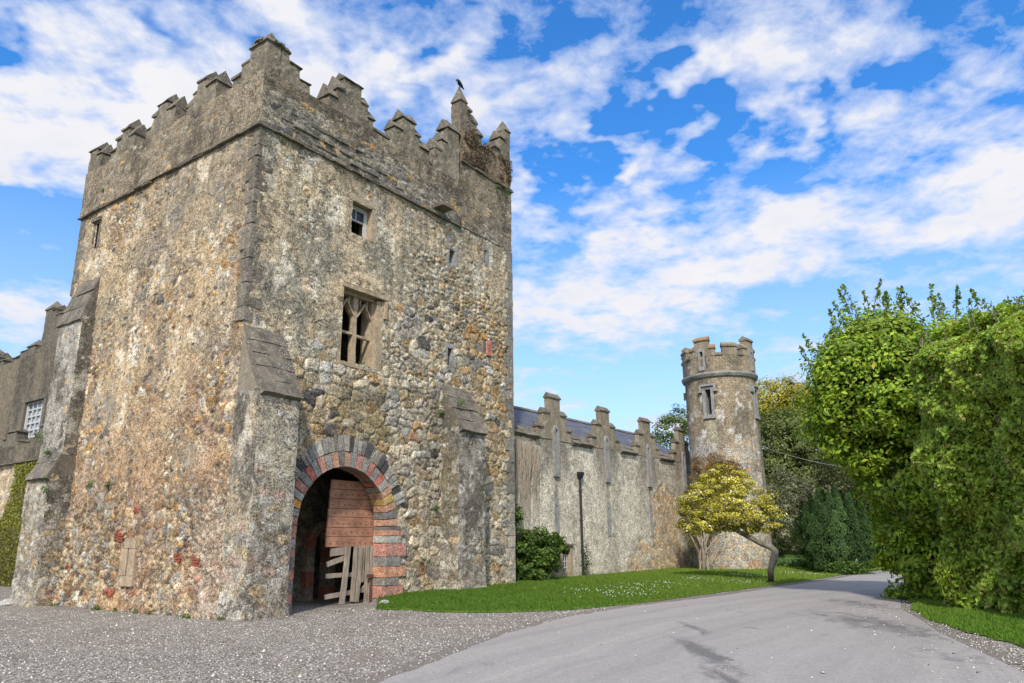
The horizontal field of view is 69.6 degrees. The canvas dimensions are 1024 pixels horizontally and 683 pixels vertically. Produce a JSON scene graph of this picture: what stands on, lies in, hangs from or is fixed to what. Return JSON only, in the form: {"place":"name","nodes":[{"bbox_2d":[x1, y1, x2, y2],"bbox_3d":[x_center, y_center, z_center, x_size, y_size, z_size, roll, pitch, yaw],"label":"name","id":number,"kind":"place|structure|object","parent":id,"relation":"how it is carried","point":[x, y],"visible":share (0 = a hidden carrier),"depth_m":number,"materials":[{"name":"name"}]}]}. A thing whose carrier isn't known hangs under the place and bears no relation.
{"place":"outdoors","nodes":[
{"label":"outdoors","id":0,"kind":"place"},
{"bbox_2d":[0,574,1023,682],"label":"gravel yard","id":1,"kind":"structure","parent":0,"point":[314,605],"depth_m":12.45,"materials":[{"name":"grey gravel"}]},
{"bbox_2d":[0,598,13,605],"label":"loose stone","id":2,"kind":"object","parent":1,"relation":"on","point":[8,602],"visible":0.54,"depth_m":20.76,"materials":[{"name":"white stone"}]},
{"bbox_2d":[0,424,43,584],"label":"battlemented wall","id":3,"kind":"structure","parent":1,"relation":"on","point":[18,446],"depth_m":33.70,"materials":[{"name":"stone"}]},
{"bbox_2d":[0,460,37,586],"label":"wall ivy","id":4,"kind":"object","parent":3,"relation":"attached to","point":[10,554],"depth_m":32.31,"materials":[{"name":"green plant"}]},
{"bbox_2d":[0,301,65,447],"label":"old keep","id":5,"kind":"structure","parent":1,"relation":"on","point":[25,378],"depth_m":44.56,"materials":[{"name":"stone"}]},
{"bbox_2d":[19,393,47,437],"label":"keep window","id":6,"kind":"structure","parent":5,"relation":"in","point":[33,408],"depth_m":43.49,"materials":[{"name":"white paint"}]},
{"bbox_2d":[59,606,302,621],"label":"wall foot dirt","id":7,"kind":"structure","parent":1,"relation":"on","point":[226,620],"depth_m":16.52,"materials":[{"name":"soil"}]},
{"bbox_2d":[8,33,515,620],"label":"gate tower","id":8,"kind":"structure","parent":1,"relation":"on","point":[272,253],"depth_m":21.09,"materials":[{"name":"stone"}]},
{"bbox_2d":[32,433,43,442],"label":"wall plant","id":9,"kind":"object","parent":8,"relation":"attached to","point":[39,437],"depth_m":22.31,"materials":[{"name":"green plant"}]},
{"bbox_2d":[35,485,52,494],"bbox_3d":[-13.302,4.244,20.982,0.361,0.364,0.408,-1,-15,0],"label":"wall plant","id":10,"kind":"object","parent":8,"relation":"attached to","point":[45,489],"depth_m":21.01,"materials":[{"name":"green plant"}]},
{"bbox_2d":[84,480,94,488],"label":"wall plant","id":11,"kind":"object","parent":8,"relation":"attached to","point":[90,481],"depth_m":20.86,"materials":[{"name":"green plant"}]},
{"bbox_2d":[91,216,101,246],"bbox_3d":[-13.670,-3.553,24.262,0.560,1.055,0.265,-11,-18,34],"label":"blocked window","id":12,"kind":"structure","parent":8,"relation":"in","point":[94,221],"depth_m":24.29,"materials":[{"name":"stone"}]},
{"bbox_2d":[104,480,111,490],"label":"wall plant","id":13,"kind":"object","parent":8,"relation":"attached to","point":[107,485],"depth_m":20.30,"materials":[{"name":"green plant"}]},
{"bbox_2d":[300,521,335,600],"bbox_3d":[-5.831,6.595,22.044,0.380,2.350,1.100,-11,-18,34],"label":"inner doorway","id":14,"kind":"structure","parent":8,"relation":"in","point":[326,586],"depth_m":21.94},
{"bbox_2d":[324,480,375,603],"bbox_3d":[-4.435,5.594,20.506,0.204,3.353,1.850,-12,-19,35],"label":"gate door","id":15,"kind":"structure","parent":8,"relation":"in","point":[346,517],"depth_m":20.49,"materials":[{"name":"red wood"}]},
{"bbox_2d":[337,281,387,372],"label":"traceried window","id":16,"kind":"structure","parent":8,"relation":"in","point":[360,339],"depth_m":21.87,"materials":[{"name":"stone"}]},
{"bbox_2d":[351,190,377,244],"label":"sash window","id":17,"kind":"structure","parent":8,"relation":"in","point":[363,218],"depth_m":22.50,"materials":[{"name":"stone"}]},
{"bbox_2d":[444,342,455,369],"bbox_3d":[-2.189,0.533,24.599,0.374,0.905,0.575,-11,-18,34],"label":"slit window","id":18,"kind":"structure","parent":8,"relation":"in","point":[449,352],"depth_m":24.58,"materials":[{"name":"grey stone"}]},
{"bbox_2d":[446,244,458,269],"bbox_3d":[-2.195,-2.888,25.569,0.376,0.808,0.637,-11,-18,34],"label":"slit window","id":19,"kind":"structure","parent":8,"relation":"in","point":[452,258],"depth_m":25.58,"materials":[{"name":"grey stone"}]},
{"bbox_2d":[456,79,463,89],"bbox_3d":[-1.963,-9.725,27.890,0.144,0.302,0.566,-8,-17,26],"label":"crow","id":20,"kind":"object","parent":8,"relation":"on","point":[459,83],"visible":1,"depth_m":27.84,"materials":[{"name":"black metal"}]},
{"bbox_2d":[455,396,468,407],"bbox_3d":[-1.678,1.922,23.767,0.602,0.590,0.453,8,-17,-28],"label":"wall plant","id":21,"kind":"object","parent":8,"relation":"attached to","point":[460,400],"depth_m":23.71,"materials":[{"name":"green plant"}]},
{"bbox_2d":[482,245,488,266],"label":"slit window","id":22,"kind":"structure","parent":8,"relation":"in","point":[486,250],"depth_m":27.15,"materials":[{"name":"grey stone"}]},
{"bbox_2d":[481,334,491,356],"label":"slit window","id":23,"kind":"structure","parent":8,"relation":"in","point":[488,346],"depth_m":26.25,"materials":[{"name":"stone"}]},
{"bbox_2d":[504,188,511,196],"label":"wall plant","id":24,"kind":"object","parent":8,"relation":"attached to","point":[506,192],"depth_m":28.68,"materials":[{"name":"green plant"}]},
{"bbox_2d":[513,392,696,579],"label":"gabled range","id":25,"kind":"structure","parent":1,"relation":"on","point":[609,492],"depth_m":33.05,"materials":[{"name":"stone"}]},
{"bbox_2d":[514,437,541,541],"bbox_3d":[0.330,5.711,27.683,0.219,4.286,2.812,-12,-19,35],"label":"dead creeper","id":26,"kind":"object","parent":25,"relation":"attached to","point":[526,467],"visible":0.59,"depth_m":28.11,"materials":[{"name":"grey plant"}]},
{"bbox_2d":[552,425,560,476],"bbox_3d":[1.687,4.503,30.274,0.433,2.112,0.406,-12,-19,36],"label":"lancet window","id":27,"kind":"structure","parent":25,"relation":"in","point":[556,434],"depth_m":30.13,"materials":[{"name":"grey stone"}]},
{"bbox_2d":[547,544,574,577],"bbox_3d":[1.857,8.731,29.203,0.329,1.361,1.952,-12,-19,35],"label":"twin window","id":28,"kind":"structure","parent":25,"relation":"in","point":[566,560],"depth_m":29.63,"materials":[{"name":"stone"}]},
{"bbox_2d":[580,539,591,574],"bbox_3d":[2.985,8.891,30.350,0.616,1.698,0.405,-1,-15,0],"label":"climbing plant","id":29,"kind":"object","parent":25,"relation":"attached to","point":[587,564],"visible":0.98,"depth_m":30.31,"materials":[{"name":"green plant"}]},
{"bbox_2d":[604,436,610,482],"bbox_3d":[4.187,5.345,33.465,0.433,2.112,0.408,-12,-19,36],"label":"lancet window","id":30,"kind":"structure","parent":25,"relation":"in","point":[606,439],"depth_m":33.32,"materials":[{"name":"grey stone"}]},
{"bbox_2d":[646,444,652,486],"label":"lancet window","id":31,"kind":"structure","parent":25,"relation":"in","point":[648,449],"depth_m":36.49,"materials":[{"name":"grey stone"}]},
{"bbox_2d":[681,451,687,490],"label":"lancet window","id":32,"kind":"structure","parent":25,"relation":"in","point":[684,468],"depth_m":39.70,"materials":[{"name":"grey stone"}]},
{"bbox_2d":[677,450,746,569],"bbox_3d":[9.631,8.161,35.252,3.520,5.778,2.195,-5,-16,15],"label":"climbing shrub","id":33,"kind":"object","parent":1,"relation":"on","point":[702,555],"visible":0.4,"depth_m":35.30,"materials":[{"name":"green plant"}]},
{"bbox_2d":[909,589,1023,646],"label":"grass verge","id":34,"kind":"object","parent":1,"relation":"on","point":[998,638],"depth_m":13.12,"materials":[{"name":"green plant"}]},
{"bbox_2d":[789,277,1012,599],"bbox_3d":[11.352,2.571,21.117,6.542,9.473,5.063,-14,-20,41],"label":"broadleaf tree","id":35,"kind":"object","parent":34,"relation":"on","point":[861,380],"visible":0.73,"depth_m":20.49,"materials":[{"name":"green plant"}]},
{"bbox_2d":[906,598,1023,646],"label":"verge blades","id":36,"kind":"object","parent":34,"relation":"on","point":[989,622],"visible":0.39,"depth_m":13.99,"materials":[{"name":"green plant"}]},
{"bbox_2d":[908,290,1023,614],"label":"clipped hedge","id":37,"kind":"object","parent":34,"relation":"on","point":[967,453],"visible":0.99,"depth_m":15.93,"materials":[{"name":"green plant"}]},
{"bbox_2d":[0,0,1023,449],"label":"sky","id":38,"kind":"structure","parent":0,"point":[684,171],"materials":[{"name":"blue"}]},
{"bbox_2d":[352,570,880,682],"bbox_3d":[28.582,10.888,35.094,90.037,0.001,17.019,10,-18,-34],"label":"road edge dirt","id":39,"kind":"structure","parent":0,"point":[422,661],"depth_m":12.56,"materials":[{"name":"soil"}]},
{"bbox_2d":[376,555,890,612],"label":"lawn","id":40,"kind":"structure","parent":0,"point":[518,587],"depth_m":22.00,"materials":[{"name":"green plant"}]},
{"bbox_2d":[513,504,569,580],"bbox_3d":[0.892,7.540,27.464,3.385,2.876,1.891,11,-19,-37],"label":"ivy bush","id":41,"kind":"object","parent":40,"relation":"on","point":[531,564],"visible":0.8,"depth_m":26.92,"materials":[{"name":"green plant"}]},
{"bbox_2d":[564,571,815,596],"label":"daisies","id":42,"kind":"object","parent":40,"relation":"on","point":[674,582],"visible":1,"depth_m":24.18,"materials":[{"name":"white plant"}]},
{"bbox_2d":[680,336,771,568],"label":"round tower","id":43,"kind":"structure","parent":40,"relation":"on","point":[721,393],"depth_m":37.23,"materials":[{"name":"grey stone"}]},
{"bbox_2d":[697,383,717,418],"bbox_3d":[10.150,3.100,37.656,1.069,1.767,0.755,-11,-19,35],"label":"slit window","id":44,"kind":"structure","parent":43,"relation":"in","point":[707,399],"depth_m":37.53,"materials":[{"name":"grey stone"}]},
{"bbox_2d":[750,384,760,419],"bbox_3d":[12.455,3.146,37.911,0.473,1.769,1.069,-11,-19,35],"label":"slit window","id":45,"kind":"structure","parent":43,"relation":"in","point":[754,388],"depth_m":37.75,"materials":[{"name":"grey stone"}]},
{"bbox_2d":[762,446,841,466],"bbox_3d":[16.958,6.418,40.324,9.588,0.810,0.025,9,-18,-31],"label":"overhead cable","id":46,"kind":"object","parent":43,"relation":"attached to","point":[801,458],"visible":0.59,"depth_m":39.40,"materials":[{"name":"grey rubber"}]},
{"bbox_2d":[671,464,787,581],"bbox_3d":[8.600,7.149,28.782,4.480,4.787,3.096,-13,-20,39],"label":"magnolia","id":47,"kind":"object","parent":40,"relation":"on","point":[718,516],"visible":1,"depth_m":28.40,"materials":[{"name":"yellow plant"}]},
{"bbox_2d":[755,373,814,463],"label":"olive tree","id":48,"kind":"object","parent":40,"relation":"on","point":[785,397],"visible":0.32,"depth_m":57.41,"materials":[{"name":"green plant"}]},
{"bbox_2d":[776,558,810,566],"bbox_3d":[14.382,11.720,38.761,5.768,0.653,4.365,-1,-15,0],"label":"leafy groundcover","id":49,"kind":"object","parent":40,"relation":"on","point":[788,562],"visible":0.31,"depth_m":37.98,"materials":[{"name":"green plant"}]},
{"bbox_2d":[766,464,852,551],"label":"pale olive shrub","id":50,"kind":"object","parent":40,"relation":"on","point":[789,501],"visible":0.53,"depth_m":43.88,"materials":[{"name":"green plant"}]},
{"bbox_2d":[759,404,864,557],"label":"dark evergreen tree","id":51,"kind":"object","parent":40,"relation":"on","point":[781,440],"visible":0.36,"depth_m":50.02,"materials":[{"name":"green plant"}]},
{"bbox_2d":[791,483,882,571],"bbox_3d":[15.321,8.976,35.109,3.879,4.325,3.694,-1,-15,0],"label":"yew tree","id":52,"kind":"object","parent":40,"relation":"on","point":[833,533],"visible":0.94,"depth_m":34.04,"materials":[{"name":"green plant"}]},
{"bbox_2d":[820,561,880,574],"bbox_3d":[15.367,10.268,33.409,3.001,0.629,1.775,5,-16,-19],"label":"leafy shrub","id":53,"kind":"object","parent":40,"relation":"on","point":[848,569],"visible":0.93,"depth_m":33.22,"materials":[{"name":"green plant"}]},
{"bbox_2d":[796,454,906,557],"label":"dark understorey tree","id":54,"kind":"object","parent":40,"relation":"on","point":[833,470],"visible":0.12,"depth_m":44.14,"materials":[{"name":"green plant"}]},
{"bbox_2d":[379,571,1023,682],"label":"road","id":55,"kind":"structure","parent":0,"point":[796,650],"depth_m":11.22,"materials":[{"name":"grey asphalt"}]},
{"bbox_2d":[780,552,896,571],"bbox_3d":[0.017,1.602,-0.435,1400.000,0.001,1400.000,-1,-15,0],"label":"ground","id":56,"kind":"structure","parent":0,"point":[787,554],"depth_m":74.89,"materials":[{"name":"green plant"}]},
{"bbox_2d":[650,403,689,452],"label":"green tree","id":57,"kind":"object","parent":56,"relation":"on","point":[673,418],"visible":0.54,"depth_m":58.52,"materials":[{"name":"green plant"}]},
{"bbox_2d":[772,449,904,553],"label":"distant wood","id":58,"kind":"object","parent":56,"relation":"on","point":[863,510],"depth_m":77.35,"materials":[{"name":"green plant"}]},
{"bbox_2d":[900,591,1023,663],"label":"road edge dirt","id":59,"kind":"structure","parent":0,"point":[968,642],"depth_m":11.83,"materials":[{"name":"grey gravel"}]}
]}

